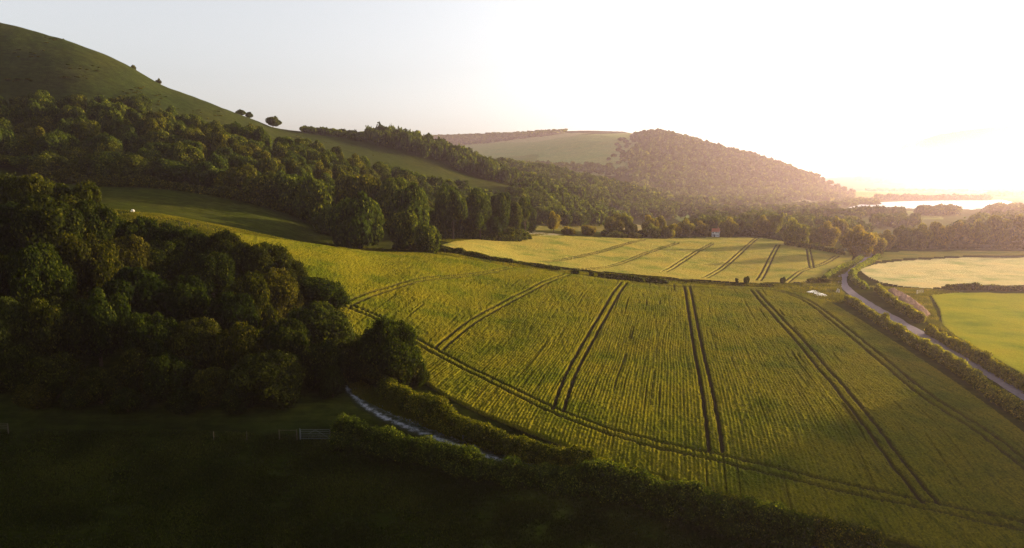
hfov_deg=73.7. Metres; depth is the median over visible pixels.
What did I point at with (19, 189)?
broadleaf tree
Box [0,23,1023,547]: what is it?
terrain
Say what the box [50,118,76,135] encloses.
broadleaf tree
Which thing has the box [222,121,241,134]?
broadleaf tree
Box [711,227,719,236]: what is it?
house
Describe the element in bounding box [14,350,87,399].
bush
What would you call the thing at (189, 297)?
broadleaf tree
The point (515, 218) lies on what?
broadleaf tree
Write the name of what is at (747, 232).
undergrowth
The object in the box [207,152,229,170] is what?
broadleaf tree
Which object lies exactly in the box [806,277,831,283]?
bush
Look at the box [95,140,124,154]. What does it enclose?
broadleaf tree
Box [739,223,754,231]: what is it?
broadleaf tree
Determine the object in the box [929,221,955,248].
broadleaf tree
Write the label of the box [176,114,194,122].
broadleaf tree
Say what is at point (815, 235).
broadleaf tree
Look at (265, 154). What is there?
broadleaf tree
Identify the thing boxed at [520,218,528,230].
broadleaf tree
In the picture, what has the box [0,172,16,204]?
broadleaf tree
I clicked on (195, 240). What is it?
broadleaf tree
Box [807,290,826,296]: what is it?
chalk patch
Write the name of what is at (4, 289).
broadleaf tree
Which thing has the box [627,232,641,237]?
broadleaf tree
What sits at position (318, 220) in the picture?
broadleaf tree
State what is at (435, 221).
broadleaf tree
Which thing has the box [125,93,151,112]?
broadleaf tree
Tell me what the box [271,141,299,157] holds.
broadleaf tree
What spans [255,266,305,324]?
broadleaf tree
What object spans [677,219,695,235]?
broadleaf tree
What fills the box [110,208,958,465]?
grass
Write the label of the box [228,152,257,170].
broadleaf tree
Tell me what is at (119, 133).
broadleaf tree
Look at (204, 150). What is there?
broadleaf tree
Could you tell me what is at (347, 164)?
broadleaf tree
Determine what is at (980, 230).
broadleaf tree
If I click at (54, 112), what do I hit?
broadleaf tree
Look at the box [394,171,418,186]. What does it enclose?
broadleaf tree
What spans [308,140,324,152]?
broadleaf tree
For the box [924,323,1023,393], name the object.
hedge
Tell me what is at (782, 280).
round bush
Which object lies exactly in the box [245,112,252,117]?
thorn tree
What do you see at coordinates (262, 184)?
broadleaf tree
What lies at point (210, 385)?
bush
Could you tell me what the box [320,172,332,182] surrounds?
broadleaf tree
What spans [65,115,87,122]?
broadleaf tree
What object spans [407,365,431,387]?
bush
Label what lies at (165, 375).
bush
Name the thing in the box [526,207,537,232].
broadleaf tree
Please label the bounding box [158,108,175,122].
broadleaf tree
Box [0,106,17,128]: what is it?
broadleaf tree
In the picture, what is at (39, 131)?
broadleaf tree
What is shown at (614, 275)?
bush
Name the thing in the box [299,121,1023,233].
woodland
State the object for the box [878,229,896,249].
broadleaf tree
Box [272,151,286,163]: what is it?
broadleaf tree
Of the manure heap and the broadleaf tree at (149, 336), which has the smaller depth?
the broadleaf tree at (149, 336)
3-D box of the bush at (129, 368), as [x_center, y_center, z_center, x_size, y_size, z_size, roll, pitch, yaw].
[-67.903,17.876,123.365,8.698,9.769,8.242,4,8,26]
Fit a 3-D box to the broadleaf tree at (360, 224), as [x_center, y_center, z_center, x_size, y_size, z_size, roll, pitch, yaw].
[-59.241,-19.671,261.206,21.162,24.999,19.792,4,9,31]
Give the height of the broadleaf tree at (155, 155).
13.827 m
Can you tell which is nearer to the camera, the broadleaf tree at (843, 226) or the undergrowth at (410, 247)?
the undergrowth at (410, 247)
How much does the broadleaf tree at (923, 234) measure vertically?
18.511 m
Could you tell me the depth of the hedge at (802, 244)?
399.68 m
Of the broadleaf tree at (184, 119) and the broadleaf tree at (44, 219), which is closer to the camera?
the broadleaf tree at (44, 219)
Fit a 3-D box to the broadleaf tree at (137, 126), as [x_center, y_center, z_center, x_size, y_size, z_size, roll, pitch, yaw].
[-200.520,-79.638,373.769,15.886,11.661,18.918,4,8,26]
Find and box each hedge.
[325,412,814,547]
[374,375,887,547]
[439,247,561,270]
[629,274,774,286]
[798,241,845,254]
[821,254,864,278]
[843,294,1023,421]
[848,253,882,288]
[873,283,926,322]
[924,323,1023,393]
[945,282,1023,290]
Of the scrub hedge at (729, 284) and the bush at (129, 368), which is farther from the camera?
the scrub hedge at (729, 284)
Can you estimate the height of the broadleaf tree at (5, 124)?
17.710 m
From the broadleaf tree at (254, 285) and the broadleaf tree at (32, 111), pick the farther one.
the broadleaf tree at (32, 111)
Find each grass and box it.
[0,428,780,547]
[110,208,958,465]
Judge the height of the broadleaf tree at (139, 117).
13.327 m
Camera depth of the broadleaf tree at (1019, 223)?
432.55 m
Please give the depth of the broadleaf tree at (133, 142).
339.60 m
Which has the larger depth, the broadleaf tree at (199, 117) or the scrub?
the scrub
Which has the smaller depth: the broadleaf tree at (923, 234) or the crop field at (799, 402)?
the crop field at (799, 402)
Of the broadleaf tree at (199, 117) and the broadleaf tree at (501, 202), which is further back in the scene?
the broadleaf tree at (199, 117)
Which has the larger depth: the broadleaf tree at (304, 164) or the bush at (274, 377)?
the broadleaf tree at (304, 164)
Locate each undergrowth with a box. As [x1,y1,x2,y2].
[26,165,333,234]
[391,243,423,250]
[436,223,532,241]
[600,228,689,236]
[691,228,782,240]
[892,236,1023,249]
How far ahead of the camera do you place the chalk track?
114.86 m
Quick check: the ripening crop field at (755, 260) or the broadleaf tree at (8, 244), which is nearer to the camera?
the broadleaf tree at (8, 244)
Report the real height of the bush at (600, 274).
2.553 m
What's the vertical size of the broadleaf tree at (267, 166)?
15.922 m
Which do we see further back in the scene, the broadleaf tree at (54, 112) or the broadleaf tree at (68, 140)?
the broadleaf tree at (54, 112)
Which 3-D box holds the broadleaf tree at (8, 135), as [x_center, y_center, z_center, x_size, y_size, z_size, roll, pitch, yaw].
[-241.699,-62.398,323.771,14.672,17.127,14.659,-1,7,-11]
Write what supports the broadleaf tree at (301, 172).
on the terrain at (48, 65)
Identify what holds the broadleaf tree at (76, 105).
on the terrain at (48, 65)
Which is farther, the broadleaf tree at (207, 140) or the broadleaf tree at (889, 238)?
the broadleaf tree at (889, 238)
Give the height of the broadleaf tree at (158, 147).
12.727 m
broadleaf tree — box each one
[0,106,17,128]
[0,117,13,131]
[0,128,19,144]
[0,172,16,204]
[0,173,55,204]
[0,201,26,257]
[0,254,11,297]
[0,296,32,350]
[2,241,76,303]
[7,194,87,251]
[13,118,42,134]
[14,295,90,356]
[23,101,47,120]
[26,95,57,108]
[27,90,49,99]
[27,126,44,145]
[31,116,56,133]
[31,132,69,154]
[31,150,71,171]
[36,179,106,206]
[40,105,64,124]
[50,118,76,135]
[51,129,81,147]
[53,231,124,298]
[57,96,72,109]
[61,104,83,109]
[61,287,130,366]
[62,105,89,119]
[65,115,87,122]
[66,94,87,110]
[71,120,101,141]
[71,199,118,242]
[86,100,110,120]
[88,95,113,105]
[92,135,124,153]
[94,106,124,134]
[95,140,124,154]
[101,266,171,337]
[106,119,132,135]
[107,95,128,106]
[109,234,154,272]
[110,102,138,124]
[110,124,137,140]
[110,153,153,176]
[113,217,128,239]
[118,215,157,242]
[120,132,147,153]
[121,312,177,358]
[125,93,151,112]
[129,107,142,121]
[132,121,143,135]
[137,147,167,174]
[140,111,153,120]
[141,118,165,137]
[142,142,164,154]
[144,111,165,124]
[146,130,169,144]
[147,220,182,243]
[147,236,192,281]
[153,158,190,182]
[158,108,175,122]
[159,275,214,325]
[164,134,183,144]
[165,105,178,118]
[165,119,187,137]
[167,316,221,370]
[168,141,205,168]
[175,113,190,124]
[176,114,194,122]
[176,227,210,260]
[177,247,242,297]
[179,139,201,150]
[183,128,207,148]
[187,115,210,124]
[187,117,204,129]
[187,161,224,186]
[194,128,209,150]
[198,141,207,157]
[199,120,218,146]
[205,290,262,331]
[206,320,264,371]
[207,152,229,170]
[209,228,252,272]
[211,131,238,151]
[211,147,233,167]
[213,120,230,132]
[213,163,257,190]
[216,270,278,329]
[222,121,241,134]
[224,132,247,145]
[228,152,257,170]
[232,144,252,156]
[236,126,256,132]
[236,128,252,140]
[237,241,294,277]
[241,172,282,201]
[244,143,263,152]
[247,139,270,151]
[250,125,270,146]
[251,149,271,159]
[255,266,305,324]
[256,150,280,163]
[256,158,285,174]
[260,318,314,369]
[261,169,305,208]
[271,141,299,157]
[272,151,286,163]
[275,136,294,146]
[279,258,308,280]
[284,159,309,173]
[285,149,307,164]
[287,301,354,350]
[292,166,308,177]
[292,173,335,220]
[293,142,308,160]
[294,138,312,146]
[295,276,353,310]
[300,161,312,174]
[302,143,319,160]
[306,160,318,170]
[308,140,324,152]
[311,204,330,233]
[312,151,332,170]
[312,160,331,178]
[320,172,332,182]
[325,149,338,172]
[325,203,342,242]
[328,180,334,190]
[328,190,384,248]
[330,146,344,161]
[332,164,352,179]
[333,169,362,204]
[339,159,359,173]
[346,157,363,169]
[351,153,364,163]
[354,314,425,386]
[358,174,381,199]
[359,155,370,166]
[360,163,378,178]
[371,161,390,181]
[374,177,406,240]
[385,181,429,226]
[387,207,417,250]
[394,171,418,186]
[413,221,441,252]
[419,181,433,190]
[429,207,451,233]
[434,181,467,238]
[462,188,491,238]
[485,205,508,234]
[490,191,510,220]
[507,201,522,231]
[518,197,532,230]
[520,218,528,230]
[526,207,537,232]
[546,211,560,232]
[561,226,575,234]
[581,225,596,235]
[604,213,624,229]
[605,230,627,237]
[622,212,632,228]
[625,222,637,232]
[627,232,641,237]
[641,215,658,229]
[642,223,660,237]
[655,215,666,228]
[661,224,675,237]
[674,223,681,234]
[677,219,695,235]
[695,221,709,235]
[717,217,738,236]
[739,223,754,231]
[753,215,770,233]
[770,212,784,233]
[781,218,809,245]
[806,227,823,243]
[818,220,840,246]
[831,216,852,241]
[840,224,877,256]
[870,232,887,254]
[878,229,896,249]
[893,225,917,248]
[911,222,934,248]
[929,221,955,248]
[952,220,974,243]
[970,218,992,248]
[987,214,1016,242]
[1011,214,1023,240]
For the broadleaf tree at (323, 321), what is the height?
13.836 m
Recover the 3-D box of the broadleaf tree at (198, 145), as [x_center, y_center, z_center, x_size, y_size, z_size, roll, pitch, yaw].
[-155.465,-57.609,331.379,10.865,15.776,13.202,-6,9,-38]
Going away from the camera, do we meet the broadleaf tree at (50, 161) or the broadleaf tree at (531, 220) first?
the broadleaf tree at (50, 161)
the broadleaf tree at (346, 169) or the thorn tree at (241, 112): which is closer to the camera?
the broadleaf tree at (346, 169)
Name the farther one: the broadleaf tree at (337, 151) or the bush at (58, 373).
the broadleaf tree at (337, 151)
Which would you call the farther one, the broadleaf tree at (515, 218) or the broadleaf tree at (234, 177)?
the broadleaf tree at (515, 218)
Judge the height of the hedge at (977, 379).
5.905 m
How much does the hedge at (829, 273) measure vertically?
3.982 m
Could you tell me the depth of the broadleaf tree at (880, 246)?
387.13 m
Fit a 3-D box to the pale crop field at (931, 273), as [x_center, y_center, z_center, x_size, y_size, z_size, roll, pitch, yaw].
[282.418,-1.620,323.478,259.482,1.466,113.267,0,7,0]
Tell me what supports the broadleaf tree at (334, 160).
on the terrain at (48, 65)
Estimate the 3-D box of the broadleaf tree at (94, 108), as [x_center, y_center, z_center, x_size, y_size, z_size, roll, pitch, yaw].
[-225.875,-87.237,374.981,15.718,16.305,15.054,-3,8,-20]
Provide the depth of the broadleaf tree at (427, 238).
260.27 m
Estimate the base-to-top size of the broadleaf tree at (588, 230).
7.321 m
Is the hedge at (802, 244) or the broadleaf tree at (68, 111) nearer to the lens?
the broadleaf tree at (68, 111)
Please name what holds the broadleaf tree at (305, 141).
on the terrain at (48, 65)
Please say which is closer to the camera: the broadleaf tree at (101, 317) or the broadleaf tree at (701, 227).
the broadleaf tree at (101, 317)
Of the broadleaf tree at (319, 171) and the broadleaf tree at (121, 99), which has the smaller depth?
the broadleaf tree at (319, 171)
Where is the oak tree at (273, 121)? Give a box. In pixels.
[265,116,281,127]
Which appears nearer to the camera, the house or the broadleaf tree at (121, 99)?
the broadleaf tree at (121, 99)
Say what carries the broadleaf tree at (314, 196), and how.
on the terrain at (48, 65)
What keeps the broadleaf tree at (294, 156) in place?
on the terrain at (48, 65)
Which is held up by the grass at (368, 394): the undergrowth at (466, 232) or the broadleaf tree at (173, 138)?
the undergrowth at (466, 232)
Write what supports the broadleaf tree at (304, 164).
on the terrain at (48, 65)
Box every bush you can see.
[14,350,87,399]
[113,346,148,392]
[141,352,198,402]
[187,365,231,408]
[225,349,306,410]
[364,363,420,386]
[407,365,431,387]
[570,269,579,274]
[597,272,604,277]
[605,273,623,279]
[623,274,643,281]
[645,276,659,283]
[658,278,668,283]
[704,230,711,235]
[743,276,749,283]
[780,277,785,283]
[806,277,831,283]
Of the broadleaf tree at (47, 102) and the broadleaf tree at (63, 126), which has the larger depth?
the broadleaf tree at (47, 102)
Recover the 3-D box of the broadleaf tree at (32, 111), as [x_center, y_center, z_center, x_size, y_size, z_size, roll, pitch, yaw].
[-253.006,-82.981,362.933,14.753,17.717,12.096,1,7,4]
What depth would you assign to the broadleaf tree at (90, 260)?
143.60 m
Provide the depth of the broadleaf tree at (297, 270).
173.45 m
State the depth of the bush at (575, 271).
267.16 m
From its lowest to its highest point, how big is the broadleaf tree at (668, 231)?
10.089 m
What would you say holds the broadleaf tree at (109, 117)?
on the terrain at (48, 65)
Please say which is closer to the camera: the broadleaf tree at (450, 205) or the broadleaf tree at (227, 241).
the broadleaf tree at (227, 241)
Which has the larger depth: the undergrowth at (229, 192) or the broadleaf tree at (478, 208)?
the broadleaf tree at (478, 208)
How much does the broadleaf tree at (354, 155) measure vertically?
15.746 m
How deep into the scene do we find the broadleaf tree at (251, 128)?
395.40 m
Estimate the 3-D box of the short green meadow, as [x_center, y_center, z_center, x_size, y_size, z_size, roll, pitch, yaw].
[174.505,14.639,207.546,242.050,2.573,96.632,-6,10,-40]
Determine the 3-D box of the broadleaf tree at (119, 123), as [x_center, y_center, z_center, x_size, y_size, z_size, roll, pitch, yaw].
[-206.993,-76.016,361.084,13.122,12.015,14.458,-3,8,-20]
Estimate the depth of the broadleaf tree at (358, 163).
394.23 m
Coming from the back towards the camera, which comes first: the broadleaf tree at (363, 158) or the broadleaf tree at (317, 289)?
the broadleaf tree at (363, 158)
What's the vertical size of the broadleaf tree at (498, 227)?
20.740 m
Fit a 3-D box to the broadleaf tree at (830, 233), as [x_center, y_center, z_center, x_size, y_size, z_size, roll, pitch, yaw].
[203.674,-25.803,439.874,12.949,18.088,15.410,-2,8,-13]
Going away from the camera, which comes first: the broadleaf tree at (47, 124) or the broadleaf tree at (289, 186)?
the broadleaf tree at (289, 186)
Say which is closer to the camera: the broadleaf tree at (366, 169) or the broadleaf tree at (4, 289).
the broadleaf tree at (4, 289)
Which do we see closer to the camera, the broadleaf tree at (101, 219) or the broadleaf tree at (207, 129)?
the broadleaf tree at (101, 219)
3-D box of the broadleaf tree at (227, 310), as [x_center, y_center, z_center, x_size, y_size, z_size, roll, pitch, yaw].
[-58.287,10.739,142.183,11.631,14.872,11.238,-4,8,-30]
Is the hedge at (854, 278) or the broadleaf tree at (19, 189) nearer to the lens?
the broadleaf tree at (19, 189)
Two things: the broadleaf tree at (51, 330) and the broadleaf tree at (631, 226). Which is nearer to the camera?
the broadleaf tree at (51, 330)
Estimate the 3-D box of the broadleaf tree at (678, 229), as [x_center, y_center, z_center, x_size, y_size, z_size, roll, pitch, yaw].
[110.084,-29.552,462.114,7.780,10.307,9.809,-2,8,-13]
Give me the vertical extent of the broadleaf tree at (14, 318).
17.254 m
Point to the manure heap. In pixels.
(903, 297)
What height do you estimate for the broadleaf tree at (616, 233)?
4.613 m
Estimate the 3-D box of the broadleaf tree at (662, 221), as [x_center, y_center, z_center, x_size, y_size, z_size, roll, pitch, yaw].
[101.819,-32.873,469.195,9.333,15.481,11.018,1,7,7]
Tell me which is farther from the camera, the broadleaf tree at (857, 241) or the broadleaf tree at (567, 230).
the broadleaf tree at (567, 230)
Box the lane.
[838,254,1023,399]
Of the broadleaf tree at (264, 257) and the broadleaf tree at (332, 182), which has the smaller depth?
the broadleaf tree at (264, 257)
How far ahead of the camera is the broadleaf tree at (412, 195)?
288.89 m
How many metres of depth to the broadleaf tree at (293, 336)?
130.67 m
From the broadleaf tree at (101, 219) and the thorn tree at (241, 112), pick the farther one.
the thorn tree at (241, 112)
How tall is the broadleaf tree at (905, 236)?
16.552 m
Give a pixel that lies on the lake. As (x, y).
(969, 204)
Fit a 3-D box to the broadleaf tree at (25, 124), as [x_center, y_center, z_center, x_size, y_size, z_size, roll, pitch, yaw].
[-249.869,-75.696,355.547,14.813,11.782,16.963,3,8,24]
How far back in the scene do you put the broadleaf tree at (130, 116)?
373.19 m
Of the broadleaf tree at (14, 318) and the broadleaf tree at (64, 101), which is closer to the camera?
the broadleaf tree at (14, 318)
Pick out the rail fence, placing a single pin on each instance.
(288, 430)
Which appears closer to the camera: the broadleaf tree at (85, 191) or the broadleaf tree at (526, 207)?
the broadleaf tree at (85, 191)
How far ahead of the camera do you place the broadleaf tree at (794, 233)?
416.14 m
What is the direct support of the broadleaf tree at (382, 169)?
on the terrain at (48, 65)
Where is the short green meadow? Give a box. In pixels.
[931,292,1023,374]
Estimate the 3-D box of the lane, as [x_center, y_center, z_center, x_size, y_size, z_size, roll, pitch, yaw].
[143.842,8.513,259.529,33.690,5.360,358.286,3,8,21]
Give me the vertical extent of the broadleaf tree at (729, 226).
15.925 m
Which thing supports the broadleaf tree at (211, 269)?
on the terrain at (48, 65)
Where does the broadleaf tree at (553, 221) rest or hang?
on the terrain at (48, 65)
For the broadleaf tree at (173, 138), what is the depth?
346.14 m
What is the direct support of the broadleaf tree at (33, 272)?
on the terrain at (48, 65)
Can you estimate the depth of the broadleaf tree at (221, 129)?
380.70 m
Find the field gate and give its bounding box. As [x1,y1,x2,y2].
[299,428,330,439]
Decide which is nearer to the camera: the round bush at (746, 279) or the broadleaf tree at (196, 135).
the round bush at (746, 279)
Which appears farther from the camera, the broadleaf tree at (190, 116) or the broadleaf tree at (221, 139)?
the broadleaf tree at (190, 116)
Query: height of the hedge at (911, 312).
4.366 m
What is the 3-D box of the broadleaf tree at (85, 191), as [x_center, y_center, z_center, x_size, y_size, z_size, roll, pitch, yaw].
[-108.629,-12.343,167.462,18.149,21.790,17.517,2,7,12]
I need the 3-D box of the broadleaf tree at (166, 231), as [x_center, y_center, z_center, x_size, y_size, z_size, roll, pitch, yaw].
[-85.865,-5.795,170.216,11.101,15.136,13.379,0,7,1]
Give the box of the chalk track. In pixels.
[344,385,821,547]
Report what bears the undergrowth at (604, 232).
on the terrain at (48, 65)
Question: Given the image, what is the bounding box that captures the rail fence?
[279,429,297,439]
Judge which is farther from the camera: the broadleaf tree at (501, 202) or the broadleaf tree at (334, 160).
the broadleaf tree at (334, 160)
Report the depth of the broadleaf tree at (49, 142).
315.55 m
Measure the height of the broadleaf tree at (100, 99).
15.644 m
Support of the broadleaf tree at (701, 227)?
on the terrain at (48, 65)
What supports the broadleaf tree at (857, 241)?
on the terrain at (48, 65)
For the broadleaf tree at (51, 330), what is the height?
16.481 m
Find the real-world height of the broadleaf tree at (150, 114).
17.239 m
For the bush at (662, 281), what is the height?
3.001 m
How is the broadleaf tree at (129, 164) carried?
on the terrain at (48, 65)
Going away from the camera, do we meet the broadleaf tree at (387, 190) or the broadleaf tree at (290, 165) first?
the broadleaf tree at (387, 190)
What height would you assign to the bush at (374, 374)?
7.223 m
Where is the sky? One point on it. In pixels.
(828, 88)
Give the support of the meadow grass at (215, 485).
on the terrain at (48, 65)
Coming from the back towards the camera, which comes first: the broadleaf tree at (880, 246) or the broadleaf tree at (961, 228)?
the broadleaf tree at (961, 228)
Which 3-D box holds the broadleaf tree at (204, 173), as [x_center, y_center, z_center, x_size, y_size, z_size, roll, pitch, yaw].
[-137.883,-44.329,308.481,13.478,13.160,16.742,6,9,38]
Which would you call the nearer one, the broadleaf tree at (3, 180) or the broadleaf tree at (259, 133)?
the broadleaf tree at (3, 180)
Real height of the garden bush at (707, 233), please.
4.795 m
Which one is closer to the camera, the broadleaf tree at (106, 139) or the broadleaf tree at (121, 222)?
the broadleaf tree at (121, 222)
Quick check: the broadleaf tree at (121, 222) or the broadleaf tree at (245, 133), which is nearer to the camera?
the broadleaf tree at (121, 222)
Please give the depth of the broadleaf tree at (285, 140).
387.83 m
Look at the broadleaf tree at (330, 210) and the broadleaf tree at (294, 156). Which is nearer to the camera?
the broadleaf tree at (330, 210)
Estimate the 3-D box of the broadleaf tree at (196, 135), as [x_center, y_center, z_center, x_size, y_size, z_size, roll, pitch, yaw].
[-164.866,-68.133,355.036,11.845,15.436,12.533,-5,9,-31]
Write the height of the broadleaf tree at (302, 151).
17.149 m
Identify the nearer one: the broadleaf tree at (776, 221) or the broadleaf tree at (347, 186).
the broadleaf tree at (347, 186)
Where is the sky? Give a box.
[0,0,1023,183]
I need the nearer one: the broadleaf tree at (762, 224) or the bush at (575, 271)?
the bush at (575, 271)
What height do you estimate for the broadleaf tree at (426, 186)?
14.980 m
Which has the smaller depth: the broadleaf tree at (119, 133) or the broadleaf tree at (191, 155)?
the broadleaf tree at (191, 155)
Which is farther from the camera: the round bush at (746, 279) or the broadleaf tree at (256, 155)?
the broadleaf tree at (256, 155)
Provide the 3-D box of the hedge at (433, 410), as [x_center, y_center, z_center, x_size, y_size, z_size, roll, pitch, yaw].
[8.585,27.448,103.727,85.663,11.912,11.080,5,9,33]
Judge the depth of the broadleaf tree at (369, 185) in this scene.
311.86 m
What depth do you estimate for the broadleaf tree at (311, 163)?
360.61 m
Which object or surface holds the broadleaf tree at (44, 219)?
on the terrain at (48, 65)
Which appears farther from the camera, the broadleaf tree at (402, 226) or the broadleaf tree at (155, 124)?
the broadleaf tree at (155, 124)
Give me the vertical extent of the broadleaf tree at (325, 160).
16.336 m
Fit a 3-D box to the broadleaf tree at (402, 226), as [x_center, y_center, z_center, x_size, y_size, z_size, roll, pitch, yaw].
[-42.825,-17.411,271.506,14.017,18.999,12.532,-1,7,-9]
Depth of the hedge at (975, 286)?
264.81 m
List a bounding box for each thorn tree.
[235,109,245,114]
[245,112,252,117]
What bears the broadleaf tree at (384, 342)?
on the terrain at (48, 65)
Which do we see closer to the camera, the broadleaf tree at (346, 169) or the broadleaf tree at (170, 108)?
the broadleaf tree at (346, 169)
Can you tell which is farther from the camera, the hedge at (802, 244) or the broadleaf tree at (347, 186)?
the hedge at (802, 244)
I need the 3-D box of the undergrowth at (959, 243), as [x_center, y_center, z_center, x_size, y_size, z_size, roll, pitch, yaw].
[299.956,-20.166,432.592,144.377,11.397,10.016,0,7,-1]
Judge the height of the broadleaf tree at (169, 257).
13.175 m
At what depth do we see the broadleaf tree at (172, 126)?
364.14 m
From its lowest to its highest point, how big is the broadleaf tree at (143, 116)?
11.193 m
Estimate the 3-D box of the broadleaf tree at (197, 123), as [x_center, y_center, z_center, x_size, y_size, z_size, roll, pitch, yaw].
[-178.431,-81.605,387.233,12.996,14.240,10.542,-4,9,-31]
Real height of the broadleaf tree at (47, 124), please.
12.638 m
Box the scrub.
[4,37,388,163]
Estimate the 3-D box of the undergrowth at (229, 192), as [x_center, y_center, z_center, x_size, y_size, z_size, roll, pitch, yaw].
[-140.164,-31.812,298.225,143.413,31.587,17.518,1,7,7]
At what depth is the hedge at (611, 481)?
94.03 m
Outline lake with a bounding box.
[849,200,1011,209]
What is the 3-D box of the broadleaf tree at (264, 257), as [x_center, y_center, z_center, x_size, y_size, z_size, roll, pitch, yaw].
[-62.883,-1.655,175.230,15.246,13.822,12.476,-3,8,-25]
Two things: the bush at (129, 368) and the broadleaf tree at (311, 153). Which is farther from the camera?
the broadleaf tree at (311, 153)
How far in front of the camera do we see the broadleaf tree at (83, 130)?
342.24 m
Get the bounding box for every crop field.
[234,232,1023,547]
[442,235,852,282]
[861,257,1023,287]
[876,251,1023,261]
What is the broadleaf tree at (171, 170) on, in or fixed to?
on the terrain at (48, 65)
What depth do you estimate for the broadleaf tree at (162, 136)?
342.54 m
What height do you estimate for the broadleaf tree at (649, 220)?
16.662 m
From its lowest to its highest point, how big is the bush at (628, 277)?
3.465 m
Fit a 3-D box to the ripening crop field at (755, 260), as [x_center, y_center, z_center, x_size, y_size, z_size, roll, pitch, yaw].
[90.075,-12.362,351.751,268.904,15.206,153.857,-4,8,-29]
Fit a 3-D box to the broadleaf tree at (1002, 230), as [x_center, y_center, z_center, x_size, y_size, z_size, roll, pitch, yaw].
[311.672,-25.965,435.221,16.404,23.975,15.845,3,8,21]
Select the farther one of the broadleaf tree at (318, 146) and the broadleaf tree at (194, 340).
the broadleaf tree at (318, 146)
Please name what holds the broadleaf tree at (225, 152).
on the terrain at (48, 65)
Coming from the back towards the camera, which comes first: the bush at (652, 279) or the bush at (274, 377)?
the bush at (652, 279)
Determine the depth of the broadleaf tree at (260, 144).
374.35 m
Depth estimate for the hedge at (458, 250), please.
272.39 m
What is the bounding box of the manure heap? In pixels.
[888,288,930,316]
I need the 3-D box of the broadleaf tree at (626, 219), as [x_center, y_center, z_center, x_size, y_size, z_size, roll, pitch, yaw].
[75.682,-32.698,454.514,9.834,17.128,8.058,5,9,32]
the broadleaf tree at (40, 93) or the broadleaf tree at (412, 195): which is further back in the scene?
the broadleaf tree at (40, 93)
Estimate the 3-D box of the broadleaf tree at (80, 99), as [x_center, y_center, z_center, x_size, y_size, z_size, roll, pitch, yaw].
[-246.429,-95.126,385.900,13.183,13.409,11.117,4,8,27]
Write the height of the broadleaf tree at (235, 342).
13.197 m
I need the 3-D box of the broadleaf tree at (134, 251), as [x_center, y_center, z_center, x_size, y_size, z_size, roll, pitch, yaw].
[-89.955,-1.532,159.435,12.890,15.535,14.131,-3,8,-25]
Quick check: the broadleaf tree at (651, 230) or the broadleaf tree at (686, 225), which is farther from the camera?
the broadleaf tree at (686, 225)
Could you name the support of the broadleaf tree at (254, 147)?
on the terrain at (48, 65)
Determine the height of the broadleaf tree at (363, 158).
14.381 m
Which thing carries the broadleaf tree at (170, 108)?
on the terrain at (48, 65)
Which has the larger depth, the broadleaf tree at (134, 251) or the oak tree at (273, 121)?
the oak tree at (273, 121)
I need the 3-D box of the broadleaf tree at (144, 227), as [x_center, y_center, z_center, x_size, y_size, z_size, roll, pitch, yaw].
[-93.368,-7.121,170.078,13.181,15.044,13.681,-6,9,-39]
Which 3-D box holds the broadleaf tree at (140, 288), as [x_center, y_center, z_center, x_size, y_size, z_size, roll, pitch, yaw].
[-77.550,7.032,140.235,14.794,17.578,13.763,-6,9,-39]
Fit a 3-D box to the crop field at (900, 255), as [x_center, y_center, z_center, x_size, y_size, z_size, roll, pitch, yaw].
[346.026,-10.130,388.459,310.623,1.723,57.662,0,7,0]
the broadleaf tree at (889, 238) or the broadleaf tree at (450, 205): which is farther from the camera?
the broadleaf tree at (889, 238)
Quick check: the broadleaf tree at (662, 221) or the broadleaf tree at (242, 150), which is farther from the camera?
the broadleaf tree at (662, 221)
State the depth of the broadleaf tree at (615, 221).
446.94 m
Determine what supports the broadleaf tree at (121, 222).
on the terrain at (48, 65)
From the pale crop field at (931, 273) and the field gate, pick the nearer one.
the field gate
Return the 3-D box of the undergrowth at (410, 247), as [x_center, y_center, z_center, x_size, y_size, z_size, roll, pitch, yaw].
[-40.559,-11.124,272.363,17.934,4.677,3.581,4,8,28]
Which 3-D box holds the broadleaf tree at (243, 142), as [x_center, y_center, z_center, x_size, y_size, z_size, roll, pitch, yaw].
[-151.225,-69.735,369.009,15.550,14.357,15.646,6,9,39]
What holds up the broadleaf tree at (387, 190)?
on the terrain at (48, 65)

